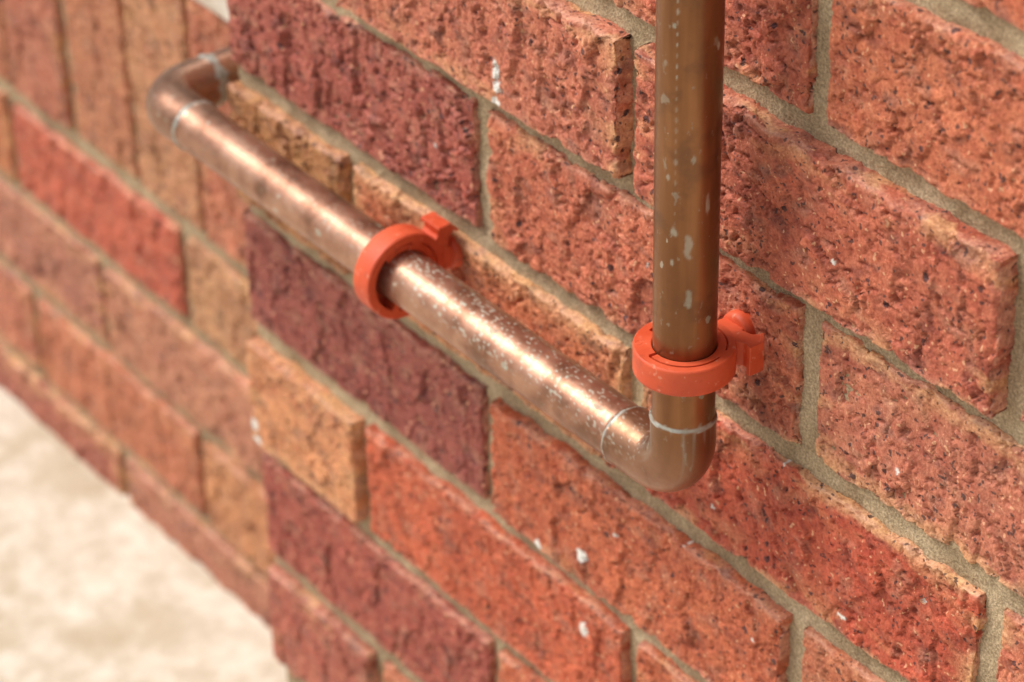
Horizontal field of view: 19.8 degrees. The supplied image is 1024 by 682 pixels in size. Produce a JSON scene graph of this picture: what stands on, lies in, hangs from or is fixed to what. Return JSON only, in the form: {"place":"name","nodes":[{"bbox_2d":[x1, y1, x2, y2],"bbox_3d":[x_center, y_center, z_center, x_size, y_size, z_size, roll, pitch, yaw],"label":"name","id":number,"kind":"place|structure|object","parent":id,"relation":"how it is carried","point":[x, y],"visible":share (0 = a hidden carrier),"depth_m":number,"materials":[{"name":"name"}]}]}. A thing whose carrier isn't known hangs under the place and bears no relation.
{"place":"outdoors","nodes":[
{"label":"outdoors","id":0,"kind":"place"},
{"bbox_2d":[0,387,287,681],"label":"pavement","id":1,"kind":"structure","parent":0,"point":[102,580],"depth_m":2.16,"materials":[{"name":"concrete"}]},
{"bbox_2d":[0,0,275,630],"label":"recess bricks","id":2,"kind":"object","parent":1,"relation":"on","point":[116,73],"visible":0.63,"depth_m":2.10,"materials":[{"name":"brick"}]},
{"bbox_2d":[196,0,228,21],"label":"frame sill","id":3,"kind":"structure","parent":2,"relation":"attached to","point":[219,8],"depth_m":1.83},
{"bbox_2d":[0,0,1023,681],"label":"mortar","id":4,"kind":"object","parent":1,"relation":"on","point":[986,22],"visible":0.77,"depth_m":1.41,"materials":[{"name":"beige concrete"}]},
{"bbox_2d":[226,0,1023,681],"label":"bricks","id":5,"kind":"object","parent":4,"relation":"attached to","point":[922,288],"visible":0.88,"depth_m":1.41,"materials":[{"name":"brick"}]},
{"bbox_2d":[146,0,725,491],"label":"copper pipe","id":6,"kind":"object","parent":5,"relation":"attached to","point":[664,442],"visible":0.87,"depth_m":1.37,"materials":[{"name":"brown metal"}]},
{"bbox_2d":[353,211,462,318],"bbox_3d":[-0.053,-0.038,1.504,0.060,0.048,0.019,-24,40,-30],"label":"pipe clip","id":7,"kind":"object","parent":6,"relation":"attached to","point":[434,240],"visible":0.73,"depth_m":1.49,"materials":[{"name":"orange plastic"}]},
{"bbox_2d":[632,309,764,396],"bbox_3d":[0.082,0.004,1.319,0.060,0.019,0.046,-24,40,-30],"label":"pipe clip","id":8,"kind":"object","parent":6,"relation":"attached to","point":[740,341],"visible":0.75,"depth_m":1.30,"materials":[{"name":"orange plastic"}]}
]}

